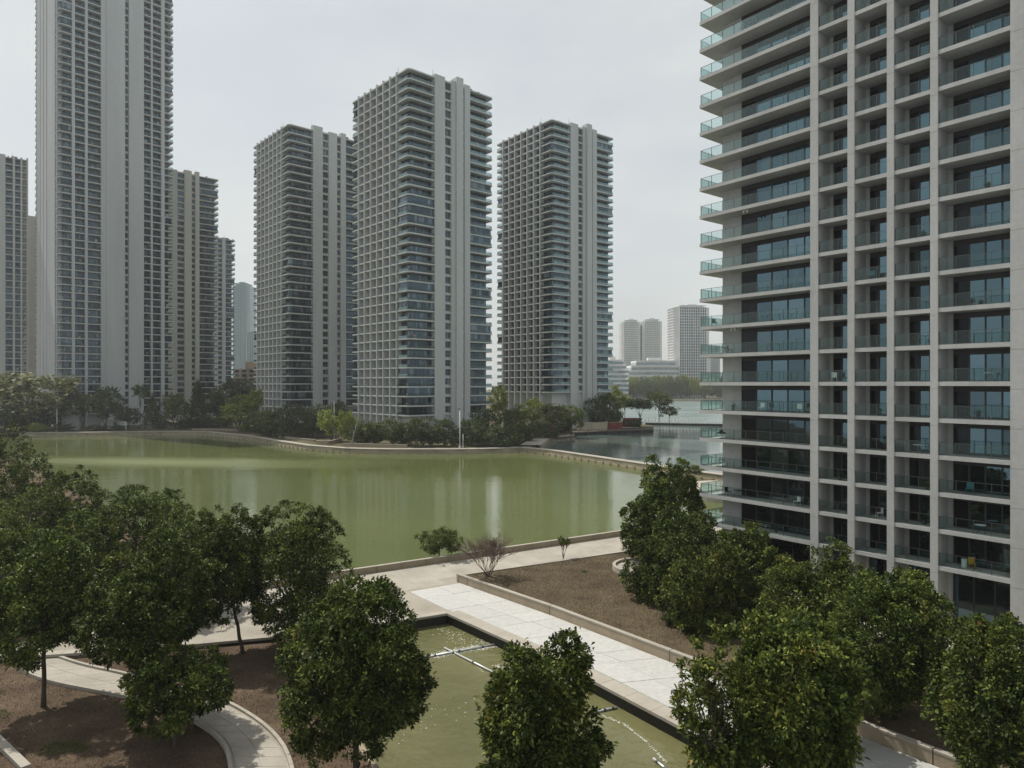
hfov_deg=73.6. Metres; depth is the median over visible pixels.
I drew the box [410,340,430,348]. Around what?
balcony window
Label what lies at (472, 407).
balcony window
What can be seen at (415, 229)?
balcony window
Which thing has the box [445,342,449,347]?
stair window
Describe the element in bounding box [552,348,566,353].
balcony window
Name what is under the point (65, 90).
balcony window
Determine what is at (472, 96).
balcony window
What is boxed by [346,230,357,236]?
balcony window
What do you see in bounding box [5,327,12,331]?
window
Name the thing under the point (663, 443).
second lake water
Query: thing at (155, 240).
window
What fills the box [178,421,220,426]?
terrace wall
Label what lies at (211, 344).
balcony window
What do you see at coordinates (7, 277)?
window
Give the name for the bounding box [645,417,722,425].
causeway
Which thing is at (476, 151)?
balcony window
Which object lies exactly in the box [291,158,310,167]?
balcony window
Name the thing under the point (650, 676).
white stone walk
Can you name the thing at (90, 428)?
shrub
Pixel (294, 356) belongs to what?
balcony window
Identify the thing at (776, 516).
window
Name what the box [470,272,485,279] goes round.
balcony window
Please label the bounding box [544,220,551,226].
balcony window
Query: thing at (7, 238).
window
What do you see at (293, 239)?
balcony window
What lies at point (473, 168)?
balcony window
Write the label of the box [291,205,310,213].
balcony window
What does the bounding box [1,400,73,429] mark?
tree
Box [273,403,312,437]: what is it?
tree
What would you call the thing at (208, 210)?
balcony window
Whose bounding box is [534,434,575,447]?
spur wall
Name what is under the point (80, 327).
window
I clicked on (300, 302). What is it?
balcony window
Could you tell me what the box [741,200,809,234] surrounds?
window
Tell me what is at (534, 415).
tree
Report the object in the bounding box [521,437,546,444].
bank path
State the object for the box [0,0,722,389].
sky
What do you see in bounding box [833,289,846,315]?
window
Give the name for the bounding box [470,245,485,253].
balcony window
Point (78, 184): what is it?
window
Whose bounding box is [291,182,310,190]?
balcony window
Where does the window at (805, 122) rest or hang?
in the balcony building at (858, 140)
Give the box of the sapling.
[556,535,571,558]
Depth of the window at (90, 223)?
347.68 m
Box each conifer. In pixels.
[137,394,162,428]
[185,378,210,427]
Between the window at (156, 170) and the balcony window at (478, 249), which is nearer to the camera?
the balcony window at (478, 249)
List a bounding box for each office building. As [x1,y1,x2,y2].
[608,357,627,398]
[627,358,678,397]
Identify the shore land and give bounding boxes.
[633,395,722,398]
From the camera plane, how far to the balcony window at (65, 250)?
339.54 m
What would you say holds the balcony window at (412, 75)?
in the lakeside tower at (422, 334)
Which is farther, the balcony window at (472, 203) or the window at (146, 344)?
the window at (146, 344)
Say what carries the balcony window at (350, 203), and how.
in the lakeside tower at (305, 254)
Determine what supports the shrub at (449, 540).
on the planting ledge
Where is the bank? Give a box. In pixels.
[0,390,653,449]
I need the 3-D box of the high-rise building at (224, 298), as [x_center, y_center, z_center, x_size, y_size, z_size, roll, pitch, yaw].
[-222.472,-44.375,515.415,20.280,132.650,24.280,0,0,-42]
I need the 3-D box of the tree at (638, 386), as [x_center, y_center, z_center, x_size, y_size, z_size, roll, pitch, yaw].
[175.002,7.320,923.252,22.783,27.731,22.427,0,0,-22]
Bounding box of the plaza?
[14,527,903,753]
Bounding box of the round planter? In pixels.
[612,557,648,576]
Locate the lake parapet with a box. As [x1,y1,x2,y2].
[263,516,718,588]
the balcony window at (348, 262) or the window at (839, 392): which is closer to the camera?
the window at (839, 392)
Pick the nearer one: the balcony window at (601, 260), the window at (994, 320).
the window at (994, 320)
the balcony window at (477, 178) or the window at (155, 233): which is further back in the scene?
the window at (155, 233)
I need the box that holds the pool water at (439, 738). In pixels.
[300,622,726,767]
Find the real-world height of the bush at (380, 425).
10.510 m
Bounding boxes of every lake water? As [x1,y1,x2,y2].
[0,433,722,621]
[534,424,722,472]
[608,401,722,423]
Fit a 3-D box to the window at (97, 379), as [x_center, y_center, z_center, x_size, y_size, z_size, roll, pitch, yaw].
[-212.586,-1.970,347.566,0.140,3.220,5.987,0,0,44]
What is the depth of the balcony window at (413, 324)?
264.31 m
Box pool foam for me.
[398,628,666,762]
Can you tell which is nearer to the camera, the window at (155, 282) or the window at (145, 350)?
the window at (145, 350)
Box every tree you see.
[0,370,89,426]
[0,420,36,510]
[0,448,74,529]
[0,485,58,551]
[0,518,59,617]
[0,518,101,707]
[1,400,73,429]
[27,464,123,541]
[30,519,127,618]
[58,483,197,577]
[67,391,102,429]
[69,526,217,723]
[87,386,126,429]
[116,641,236,747]
[130,384,152,406]
[144,507,218,597]
[157,392,191,428]
[178,502,267,653]
[198,389,236,420]
[213,376,255,406]
[219,393,259,427]
[222,498,355,650]
[247,389,263,412]
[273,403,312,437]
[273,571,438,767]
[295,403,327,437]
[316,407,340,439]
[318,401,352,432]
[337,409,361,442]
[468,407,501,436]
[473,626,619,767]
[487,383,508,420]
[496,404,530,432]
[519,396,548,422]
[538,403,574,431]
[561,404,585,434]
[581,392,623,422]
[608,384,632,408]
[617,530,706,607]
[618,500,663,557]
[625,397,655,425]
[628,376,640,397]
[628,381,638,397]
[632,453,706,553]
[634,379,649,397]
[638,376,650,398]
[643,379,656,395]
[646,389,672,421]
[651,503,718,581]
[652,376,668,393]
[652,537,762,638]
[658,406,680,422]
[666,376,681,398]
[669,618,757,767]
[672,376,685,396]
[675,376,689,398]
[678,373,691,394]
[683,383,696,397]
[688,376,700,398]
[699,379,713,398]
[708,603,873,767]
[711,376,722,398]
[716,520,780,603]
[753,534,869,635]
[803,634,882,726]
[823,564,965,720]
[920,611,1023,767]
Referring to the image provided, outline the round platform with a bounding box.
[689,480,722,502]
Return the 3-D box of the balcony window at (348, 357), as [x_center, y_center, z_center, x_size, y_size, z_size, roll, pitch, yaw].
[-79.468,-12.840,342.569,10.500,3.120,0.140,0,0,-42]
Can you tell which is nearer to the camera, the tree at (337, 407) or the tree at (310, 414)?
the tree at (310, 414)
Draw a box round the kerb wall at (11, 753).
[0,735,30,767]
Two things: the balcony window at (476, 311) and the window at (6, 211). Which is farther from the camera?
the window at (6, 211)
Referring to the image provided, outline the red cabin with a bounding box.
[622,418,641,427]
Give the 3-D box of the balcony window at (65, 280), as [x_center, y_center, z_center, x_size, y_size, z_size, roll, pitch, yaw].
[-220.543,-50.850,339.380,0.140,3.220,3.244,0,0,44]
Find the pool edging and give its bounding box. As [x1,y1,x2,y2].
[0,610,769,767]
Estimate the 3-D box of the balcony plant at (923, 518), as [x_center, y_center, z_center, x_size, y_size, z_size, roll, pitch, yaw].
[35.814,11.800,59.539,0.861,0.796,0.706,0,0,-44]
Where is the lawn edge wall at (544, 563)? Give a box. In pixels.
[457,537,720,581]
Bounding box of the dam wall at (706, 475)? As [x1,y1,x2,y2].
[519,447,722,479]
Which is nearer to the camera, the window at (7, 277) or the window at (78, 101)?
the window at (78, 101)
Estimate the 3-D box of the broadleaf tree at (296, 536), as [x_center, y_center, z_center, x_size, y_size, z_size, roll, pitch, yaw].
[-18.542,16.085,57.433,10.403,12.440,9.623,0,0,-33]
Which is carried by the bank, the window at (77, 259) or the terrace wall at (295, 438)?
the terrace wall at (295, 438)
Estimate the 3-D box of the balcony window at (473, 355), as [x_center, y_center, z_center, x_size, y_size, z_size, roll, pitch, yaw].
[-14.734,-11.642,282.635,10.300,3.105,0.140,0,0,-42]
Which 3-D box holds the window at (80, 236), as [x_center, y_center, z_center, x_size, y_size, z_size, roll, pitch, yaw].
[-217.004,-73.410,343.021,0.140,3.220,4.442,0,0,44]
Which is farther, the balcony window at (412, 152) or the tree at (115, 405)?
the tree at (115, 405)
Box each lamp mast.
[56,399,57,427]
[458,409,460,447]
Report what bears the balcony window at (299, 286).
in the lakeside tower at (305, 254)
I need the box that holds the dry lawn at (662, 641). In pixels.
[467,538,1022,767]
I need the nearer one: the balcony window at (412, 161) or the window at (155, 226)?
the balcony window at (412, 161)
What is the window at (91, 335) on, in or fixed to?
in the high-rise building at (103, 223)
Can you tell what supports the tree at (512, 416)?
on the bank
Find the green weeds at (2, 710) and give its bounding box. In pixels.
[0,709,11,717]
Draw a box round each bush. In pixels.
[0,406,36,431]
[28,422,46,431]
[113,408,142,428]
[237,424,253,431]
[241,409,266,432]
[252,406,287,436]
[349,419,384,443]
[372,418,408,443]
[404,416,438,447]
[431,417,457,445]
[456,418,486,444]
[477,424,519,446]
[537,429,560,438]
[623,418,641,428]
[686,464,704,474]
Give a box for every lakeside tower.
[253,124,357,427]
[353,68,491,439]
[497,119,612,428]
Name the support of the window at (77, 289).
in the high-rise building at (103, 223)
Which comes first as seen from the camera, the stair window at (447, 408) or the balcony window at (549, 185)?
the stair window at (447, 408)
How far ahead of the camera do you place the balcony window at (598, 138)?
343.59 m
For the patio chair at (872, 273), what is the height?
0.922 m
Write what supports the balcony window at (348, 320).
in the lakeside tower at (305, 254)
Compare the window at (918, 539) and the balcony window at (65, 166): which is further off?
the balcony window at (65, 166)
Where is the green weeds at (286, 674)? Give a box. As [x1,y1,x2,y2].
[273,669,294,679]
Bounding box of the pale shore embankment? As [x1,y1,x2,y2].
[634,399,722,400]
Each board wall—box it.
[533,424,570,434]
[608,422,621,429]
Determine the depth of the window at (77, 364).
343.21 m
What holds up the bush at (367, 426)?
on the bank
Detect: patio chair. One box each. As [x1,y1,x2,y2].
[793,496,800,505]
[797,404,801,412]
[831,372,836,380]
[867,270,874,278]
[965,482,972,493]
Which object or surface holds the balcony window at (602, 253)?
in the lakeside tower at (556, 214)
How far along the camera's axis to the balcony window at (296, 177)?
324.35 m
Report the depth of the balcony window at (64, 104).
339.54 m
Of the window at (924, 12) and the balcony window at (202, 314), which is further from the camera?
the balcony window at (202, 314)
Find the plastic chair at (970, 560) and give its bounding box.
[968,557,975,568]
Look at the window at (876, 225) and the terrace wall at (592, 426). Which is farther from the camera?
the terrace wall at (592, 426)
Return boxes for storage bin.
[961,557,967,567]
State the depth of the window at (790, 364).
71.66 m
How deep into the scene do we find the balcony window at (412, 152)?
264.05 m
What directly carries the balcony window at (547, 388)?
in the lakeside tower at (556, 214)
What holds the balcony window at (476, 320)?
in the lakeside tower at (422, 334)
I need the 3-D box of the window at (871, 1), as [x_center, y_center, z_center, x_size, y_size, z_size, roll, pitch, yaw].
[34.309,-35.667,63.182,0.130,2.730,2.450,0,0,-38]
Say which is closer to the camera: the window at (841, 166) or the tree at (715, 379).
the window at (841, 166)
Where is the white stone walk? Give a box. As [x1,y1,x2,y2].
[411,583,938,767]
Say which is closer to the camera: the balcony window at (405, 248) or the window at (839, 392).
the window at (839, 392)
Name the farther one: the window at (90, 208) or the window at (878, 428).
the window at (90, 208)
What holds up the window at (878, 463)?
in the balcony building at (858, 140)
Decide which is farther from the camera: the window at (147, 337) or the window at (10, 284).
the window at (10, 284)
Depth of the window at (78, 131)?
343.21 m
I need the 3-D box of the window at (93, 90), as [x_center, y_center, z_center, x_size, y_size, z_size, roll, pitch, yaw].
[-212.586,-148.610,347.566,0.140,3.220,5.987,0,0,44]
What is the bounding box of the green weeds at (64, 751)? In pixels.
[38,740,90,755]
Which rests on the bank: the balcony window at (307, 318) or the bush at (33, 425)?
the bush at (33, 425)
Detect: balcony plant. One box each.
[877,408,882,415]
[921,516,926,524]
[924,481,929,489]
[962,410,970,418]
[983,181,992,187]
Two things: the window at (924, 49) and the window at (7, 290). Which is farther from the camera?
the window at (7, 290)
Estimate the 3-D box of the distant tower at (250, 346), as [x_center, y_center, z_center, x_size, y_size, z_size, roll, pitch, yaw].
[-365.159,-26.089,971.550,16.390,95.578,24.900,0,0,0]
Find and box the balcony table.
[974,524,986,533]
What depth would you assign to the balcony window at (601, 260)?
343.63 m
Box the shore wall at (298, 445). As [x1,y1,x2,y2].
[19,431,519,453]
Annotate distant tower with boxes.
[233,282,255,368]
[246,332,256,361]
[619,319,640,368]
[641,318,661,359]
[667,304,708,397]
[709,345,719,395]
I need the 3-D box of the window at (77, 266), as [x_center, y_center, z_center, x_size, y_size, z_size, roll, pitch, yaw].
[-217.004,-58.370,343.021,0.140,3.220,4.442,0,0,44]
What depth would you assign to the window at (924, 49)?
60.73 m
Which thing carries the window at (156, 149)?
in the high-rise building at (103, 223)
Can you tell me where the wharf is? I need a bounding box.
[556,427,652,435]
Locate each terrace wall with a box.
[62,410,79,429]
[108,420,126,429]
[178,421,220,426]
[192,429,238,430]
[279,436,315,441]
[316,437,341,444]
[343,443,407,447]
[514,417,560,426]
[577,422,606,430]
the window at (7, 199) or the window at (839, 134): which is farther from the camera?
the window at (7, 199)
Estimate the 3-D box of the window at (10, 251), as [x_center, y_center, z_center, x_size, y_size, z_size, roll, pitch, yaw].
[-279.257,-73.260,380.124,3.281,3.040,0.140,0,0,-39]
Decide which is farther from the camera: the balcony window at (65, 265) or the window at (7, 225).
the window at (7, 225)
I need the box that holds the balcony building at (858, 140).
[699,0,1023,661]
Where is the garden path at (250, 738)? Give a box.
[14,656,293,767]
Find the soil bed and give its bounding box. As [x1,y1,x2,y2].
[0,459,370,767]
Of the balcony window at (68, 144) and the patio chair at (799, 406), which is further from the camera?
the balcony window at (68, 144)
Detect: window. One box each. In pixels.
[5,158,12,163]
[5,165,12,169]
[5,171,12,176]
[5,178,12,182]
[5,184,12,189]
[5,191,12,195]
[5,197,12,202]
[5,204,12,208]
[5,210,12,215]
[5,217,12,221]
[5,223,12,228]
[5,230,12,234]
[5,236,12,241]
[5,242,12,247]
[5,249,12,254]
[5,255,12,260]
[5,262,12,266]
[5,268,12,273]
[5,275,12,279]
[5,281,12,286]
[5,288,12,292]
[5,294,12,299]
[5,301,12,305]
[5,307,12,312]
[5,314,12,318]
[5,320,12,325]
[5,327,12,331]
[5,333,12,338]
[5,339,12,344]
[5,346,12,350]
[5,352,12,357]
[5,359,12,363]
[5,365,12,370]
[15,346,19,351]
[63,11,70,17]
[63,27,70,32]
[63,34,70,40]
[63,42,70,48]
[63,49,70,55]
[63,57,70,63]
[63,65,70,70]
[63,72,70,78]
[63,80,70,86]
[63,87,70,93]
[63,95,70,101]
[63,103,70,108]
[63,110,70,116]
[63,118,70,124]
[63,133,70,139]
[63,141,70,147]
[63,148,70,154]
[63,156,70,162]
[63,164,70,169]
[63,171,70,177]
[63,186,70,192]
[63,194,70,200]
[63,202,70,207]
[63,209,70,215]
[63,217,70,223]
[63,225,70,230]
[63,232,70,238]
[63,240,70,245]
[63,247,70,253]
[63,255,70,261]
[63,263,70,268]
[63,270,70,276]
[63,278,70,283]
[63,285,70,291]
[63,293,70,299]
[63,301,70,306]
[63,308,70,314]
[63,316,70,321]
[63,323,70,329]
[63,346,70,352]
[63,354,70,359]
[63,362,70,367]
[63,369,70,375]
[75,0,83,6]
[75,8,83,14]
[75,15,83,22]
[75,23,83,29]
[75,30,83,37]
[75,38,83,44]
[75,46,83,52]
[75,53,83,59]
[75,61,83,67]
[75,68,83,74]
[75,76,83,82]
[75,83,83,89]
[75,91,83,97]
[75,98,83,104]
[75,106,83,112]
[75,113,83,119]
[75,121,83,127]
[75,128,83,134]
[75,136,83,142]
[75,143,83,149]
[75,151,83,157]
[75,158,83,164]
[75,166,83,172]
[75,174,83,179]
[75,181,83,187]
[75,189,83,194]
[75,196,83,202]
[75,204,83,209]
[75,211,83,217]
[75,219,83,224]
[75,226,83,232]
[75,234,83,239]
[75,241,83,247]
[75,249,83,255]
[75,256,83,262]
[75,264,83,270]
[75,271,83,277]
[75,279,83,285]
[75,286,83,292]
[75,294,83,300]
[75,302,83,307]
[75,309,83,315]
[75,317,83,322]
[75,324,83,330]
[75,332,83,337]
[75,339,83,345]
[75,347,83,352]
[75,354,83,360]
[75,362,83,367]
[75,369,83,375]
[75,384,83,390]
[88,0,99,5]
[88,5,99,12]
[88,12,99,19]
[88,20,99,27]
[88,27,99,34]
[88,35,99,42]
[88,42,99,49]
[88,50,99,56]
[88,57,99,64]
[88,64,99,71]
[88,72,99,79]
[88,79,99,86]
[88,87,99,93]
[88,94,99,101]
[88,102,99,108]
[88,109,99,116]
[88,116,99,123]
[88,124,99,130]
[88,131,99,138]
[88,139,99,145]
[88,146,99,153]
[88,154,99,160]
[88,161,99,168]
[88,169,99,175]
[88,176,99,182]
[88,183,99,190]
[88,191,99,197]
[88,198,99,205]
[88,206,99,212]
[88,213,99,219]
[88,221,99,227]
[88,228,99,234]
[88,236,99,242]
[88,243,99,249]
[88,250,99,256]
[88,258,99,264]
[88,265,99,271]
[88,273,99,279]
[88,280,99,286]
[88,288,99,293]
[88,295,99,301]
[88,303,99,308]
[88,310,99,316]
[88,317,99,323]
[88,325,99,330]
[88,332,99,338]
[88,340,99,345]
[88,347,99,353]
[88,355,99,360]
[88,362,99,368]
[88,369,99,375]
[88,377,99,382]
[88,384,99,390]
[144,173,149,178]
[144,180,149,185]
[144,194,149,199]
[144,201,149,206]
[144,208,149,213]
[144,215,149,220]
[144,222,149,227]
[144,229,149,234]
[144,236,149,241]
[144,250,149,255]
[144,271,149,276]
[144,278,149,283]
[144,286,149,291]
[144,293,149,298]
[144,307,149,312]
[144,314,149,319]
[144,321,149,326]
[144,328,149,333]
[144,335,149,340]
[144,342,149,347]
[144,349,149,354]
[144,356,149,361]
[144,363,149,368]
[144,370,149,375]
[153,41,159,47]
[153,48,159,54]
[153,55,159,61]
[153,62,159,68]
[153,69,159,75]
[153,76,159,82]
[153,90,159,96]
[153,97,159,103]
[153,104,159,110]
[153,111,159,117]
[153,125,159,131]
[153,146,159,152]
[153,153,159,159]
[153,167,159,173]
[153,174,159,180]
[153,181,159,187]
[153,188,159,194]
[153,195,159,201]
[153,202,159,207]
[153,209,159,214]
[153,216,159,221]
[153,223,159,228]
[153,230,159,235]
[153,237,159,242]
[153,244,159,249]
[153,251,159,256]
[153,265,159,270]
[153,272,159,277]
[153,279,159,284]
[153,286,159,291]
[153,293,159,298]
[153,300,159,305]
[153,307,159,312]
[153,314,159,319]
[153,321,159,326]
[153,328,159,333]
[153,335,159,340]
[153,342,159,347]
[153,349,159,354]
[153,356,159,361]
[153,363,159,368]
[153,370,159,375]
[153,377,159,382]
[153,384,159,389]
[153,391,159,396]
[200,178,213,183]
[200,184,213,189]
[200,196,213,201]
[200,201,213,207]
[200,207,213,212]
[200,213,213,218]
[200,219,213,224]
[200,231,213,236]
[200,236,213,241]
[200,242,213,247]
[200,248,213,253]
[200,254,213,259]
[200,260,213,265]
[200,266,213,270]
[200,271,213,276]
[200,277,213,282]
[200,283,213,288]
[200,289,213,293]
[200,295,213,299]
[200,301,213,305]
[200,306,213,311]
[200,312,213,317]
[200,318,213,322]
[200,324,213,328]
[200,330,213,334]
[200,336,213,340]
[200,341,213,346]
[200,347,213,351]
[200,353,213,357]
[200,359,213,363]
[200,365,213,369]
[200,371,213,375]
[200,376,213,380]
[200,382,213,386]
[234,286,255,368]
[247,334,255,359]
[286,338,290,343]
[286,346,290,351]
[286,353,290,359]
[286,361,290,367]
[286,369,290,375]
[286,377,290,382]
[286,385,290,390]
[291,127,310,136]
[291,135,310,143]
[291,143,310,151]
[291,150,310,159]
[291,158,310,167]
[291,166,310,174]
[291,174,310,182]
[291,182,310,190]
[291,189,310,197]
[291,197,310,205]
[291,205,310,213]
[291,213,310,221]
[291,221,310,228]
[291,228,310,236]
[291,236,310,244]
[291,244,310,251]
[291,252,310,259]
[291,267,310,274]
[291,275,310,282]
[291,283,310,290]
[291,299,310,305]
[291,314,310,321]
[291,322,310,328]
[291,330,310,336]
[291,338,310,344]
[291,345,310,352]
[291,353,310,359]
[291,361,310,367]
[291,369,310,375]
[291,377,310,382]
[291,385,310,390]
[291,400,310,406]
[346,141,353,147]
[346,156,357,161]
[346,163,357,169]
[346,171,353,176]
[346,178,357,184]
[346,185,357,192]
[346,193,355,199]
[346,200,357,205]
[346,208,357,213]
[346,222,357,228]
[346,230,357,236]
[346,237,356,243]
[346,244,357,250]
[346,252,357,257]
[346,259,357,264]
[346,274,357,280]
[346,281,357,287]
[346,289,357,294]
[346,296,357,302]
[346,303,357,309]
[346,311,357,316]
[346,318,357,324]
[346,326,353,331]
[346,333,353,338]
[346,340,357,346]
[346,348,357,353]
[346,355,357,360]
[346,362,353,368]
[346,370,357,375]
[346,377,357,382]
[346,384,357,390]
[346,392,357,397]
[346,399,357,405]
[402,72,409,79]
[402,82,409,89]
[402,92,409,98]
[402,101,409,108]
[402,111,409,117]
[402,120,409,127]
[402,130,409,137]
[402,139,409,146]
[402,149,409,156]
[402,158,409,165]
[402,168,409,175]
[402,178,409,184]
[402,187,409,194]
[402,225,409,232]
[402,235,409,242]
[402,244,409,251]
[402,254,409,261]
[402,263,409,271]
[402,273,409,280]
[402,292,409,299]
[402,311,409,318]
[402,321,409,328]
[402,330,409,337]
[402,340,409,347]
[402,349,409,357]
[402,359,409,366]
[402,397,409,404]
[402,407,409,414]
[410,72,430,84]
[410,82,430,93]
[410,91,430,102]
[410,101,430,112]
[410,111,430,121]
[410,120,430,131]
[410,130,430,140]
[410,139,430,149]
[410,149,430,159]
[410,158,430,168]
[410,168,430,178]
[410,177,430,187]
[410,187,430,197]
[410,225,430,234]
[410,235,430,243]
[410,244,430,253]
[410,254,430,263]
[410,263,430,272]
[410,273,430,282]
[410,292,430,300]
[410,311,430,319]
[410,321,430,329]
[410,330,430,338]
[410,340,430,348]
[410,349,430,357]
[410,359,430,366]
[410,397,430,404]
[410,406,430,414]
[445,102,449,108]
[445,148,449,154]
[445,194,449,200]
[445,222,449,227]
[445,268,449,273]
[445,305,449,310]
[445,314,449,319]
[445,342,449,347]
[445,351,449,356]
[445,360,449,365]
[445,369,449,374]
[445,388,449,393]
[445,397,449,402]
[445,406,449,411]
[470,94,485,103]
[470,103,485,112]
[470,112,485,120]
[470,120,485,129]
[470,129,485,138]
[470,138,485,147]
[470,147,485,156]
[470,156,485,165]
[470,165,485,173]
[470,174,485,182]
[470,192,485,200]
[470,201,485,209]
[470,209,485,218]
[470,218,485,226]
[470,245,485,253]
[470,254,485,262]
[470,263,485,270]
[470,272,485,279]
[470,281,485,288]
[470,298,485,306]
[470,307,485,315]
[470,316,485,323]
[470,343,485,350]
[470,352,485,359]
[470,361,485,367]
[470,370,485,376]
[470,378,485,385]
[470,387,485,394]
[470,396,485,403]
[470,405,485,412]
[544,123,551,129]
[544,130,551,136]
[544,138,551,143]
[544,153,551,158]
[544,160,551,166]
[544,168,551,173]
[544,175,551,181]
[544,183,551,188]
[544,190,551,196]
[544,198,551,203]
[544,205,551,211]
[544,213,551,218]
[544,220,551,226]
[544,228,551,233]
[544,235,551,241]
[544,243,551,248]
[544,250,551,256]
[544,258,551,263]
[544,265,551,271]
[544,280,551,286]
[544,288,551,293]
[544,295,551,301]
[544,303,551,308]
[544,310,551,316]
[544,318,551,323]
[544,325,551,331]
[544,333,551,338]
[544,340,551,346]
[544,348,551,353]
[544,355,551,361]
[544,363,551,368]
[544,378,551,383]
[544,385,551,391]
[552,123,566,130]
[552,130,566,137]
[552,138,566,144]
[552,153,566,160]
[552,160,566,167]
[552,168,566,175]
[552,175,566,182]
[552,183,566,190]
[552,190,566,197]
[552,198,566,204]
[552,205,566,212]
[552,213,566,219]
[552,220,566,227]
[552,228,566,234]
[552,235,566,242]
[552,243,566,249]
[552,250,566,257]
[552,258,566,264]
[552,265,566,271]
[552,280,566,286]
[552,288,566,294]
[552,295,566,301]
[552,303,566,309]
[552,310,566,316]
[552,318,566,324]
[552,325,566,331]
[552,333,566,339]
[552,340,566,346]
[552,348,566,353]
[552,355,566,361]
[552,363,566,368]
[552,378,566,383]
[552,385,566,391]
[597,136,607,142]
[597,151,607,157]
[597,158,607,164]
[597,165,607,171]
[597,172,607,178]
[597,179,607,185]
[597,193,607,199]
[597,200,607,206]
[597,215,607,220]
[597,222,607,227]
[597,229,607,234]
[597,236,607,242]
[597,243,607,249]
[597,250,607,256]
[597,257,607,263]
[597,264,607,270]
[597,272,607,277]
[597,279,607,284]
[597,286,607,291]
[597,293,607,298]
[597,300,607,305]
[597,307,607,312]
[597,321,607,327]
[597,328,607,334]
[597,335,607,341]
[597,343,607,348]
[597,357,607,362]
[597,364,607,369]
[597,371,607,376]
[597,378,607,383]
[597,385,607,390]
[619,322,637,367]
[641,322,659,358]
[680,307,705,397]
[711,346,718,378]
[741,0,805,30]
[741,15,809,59]
[741,46,809,88]
[741,77,809,117]
[741,108,809,147]
[741,139,809,176]
[741,170,809,205]
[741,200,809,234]
[741,231,809,264]
[741,262,809,293]
[741,293,809,322]
[741,324,809,351]
[741,355,809,381]
[741,386,809,412]
[741,415,809,443]
[741,444,809,474]
[741,473,809,504]
[741,503,809,535]
[833,0,846,20]
[833,31,846,53]
[833,63,846,86]
[833,96,846,118]
[833,128,846,151]
[833,160,846,184]
[833,192,846,217]
[833,225,846,249]
[833,257,846,282]
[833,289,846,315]
[833,321,847,348]
[833,354,846,380]
[833,386,846,413]
[833,419,846,445]
[833,451,846,478]
[833,484,847,510]
[833,517,846,542]
[870,0,881,4]
[870,15,886,38]
[870,49,886,73]
[870,82,886,107]
[870,116,886,141]
[870,150,886,175]
[870,183,886,209]
[870,217,886,244]
[870,251,886,278]
[870,285,886,312]
[870,318,886,346]
[870,352,886,380]
[870,386,887,414]
[870,420,886,448]
[870,454,886,482]
[870,488,886,516]
[870,523,886,549]
[909,0,929,23]
[909,33,929,59]
[909,68,929,95]
[909,103,929,130]
[909,139,929,166]
[909,174,929,202]
[909,209,929,237]
[909,245,929,273]
[909,280,929,309]
[909,315,929,344]
[909,351,929,380]
[909,386,929,416]
[909,422,929,451]
[909,457,929,487]
[909,493,929,522]
[909,529,929,557]
[953,0,970,6]
[953,3,1009,44]
[953,41,1009,81]
[953,80,1009,119]
[953,118,1009,156]
[953,156,1009,193]
[953,195,1009,231]
[953,233,1009,268]
[953,271,1009,305]
[953,310,1009,343]
[953,348,1010,380]
[953,386,1009,419]
[953,423,1009,457]
[953,461,1009,495]
[953,498,1009,534]
[953,536,1010,572]
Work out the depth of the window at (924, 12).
60.73 m
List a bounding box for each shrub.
[51,423,75,430]
[85,424,108,431]
[108,425,130,429]
[151,420,173,428]
[170,419,198,427]
[196,417,215,427]
[209,416,238,427]
[254,428,272,435]
[288,422,311,437]
[305,421,331,437]
[347,426,366,442]
[365,428,388,443]
[389,423,414,445]
[413,526,464,555]
[419,427,447,445]
[449,427,469,445]
[453,531,524,576]
[465,427,493,446]
[497,430,524,445]
[520,425,539,440]
[527,420,550,435]
[553,421,573,434]
[608,410,624,421]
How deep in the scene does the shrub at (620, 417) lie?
355.92 m
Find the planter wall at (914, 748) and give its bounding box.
[456,573,979,767]
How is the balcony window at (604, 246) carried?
in the lakeside tower at (556, 214)
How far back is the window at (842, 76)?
66.34 m
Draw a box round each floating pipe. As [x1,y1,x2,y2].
[429,644,493,656]
[444,647,492,671]
[594,706,616,712]
[652,757,666,767]
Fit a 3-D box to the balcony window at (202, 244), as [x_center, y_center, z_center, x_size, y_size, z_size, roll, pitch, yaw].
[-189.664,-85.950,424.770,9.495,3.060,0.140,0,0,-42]
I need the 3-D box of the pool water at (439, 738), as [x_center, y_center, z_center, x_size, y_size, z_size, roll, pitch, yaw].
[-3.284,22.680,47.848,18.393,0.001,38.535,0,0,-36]
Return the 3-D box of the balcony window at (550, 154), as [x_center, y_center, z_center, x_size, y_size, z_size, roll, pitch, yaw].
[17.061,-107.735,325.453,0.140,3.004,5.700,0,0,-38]
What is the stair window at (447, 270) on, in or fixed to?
in the lakeside tower at (422, 334)
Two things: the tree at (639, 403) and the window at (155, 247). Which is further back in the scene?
the window at (155, 247)
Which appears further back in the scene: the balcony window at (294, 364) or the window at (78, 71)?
the window at (78, 71)
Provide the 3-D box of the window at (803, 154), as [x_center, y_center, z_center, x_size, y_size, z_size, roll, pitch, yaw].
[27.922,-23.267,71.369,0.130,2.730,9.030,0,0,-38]
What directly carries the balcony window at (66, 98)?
in the high-rise building at (103, 223)
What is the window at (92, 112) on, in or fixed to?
in the high-rise building at (103, 223)
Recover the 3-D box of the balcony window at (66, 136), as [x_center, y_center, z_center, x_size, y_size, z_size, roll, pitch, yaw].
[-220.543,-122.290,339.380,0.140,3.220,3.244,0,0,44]

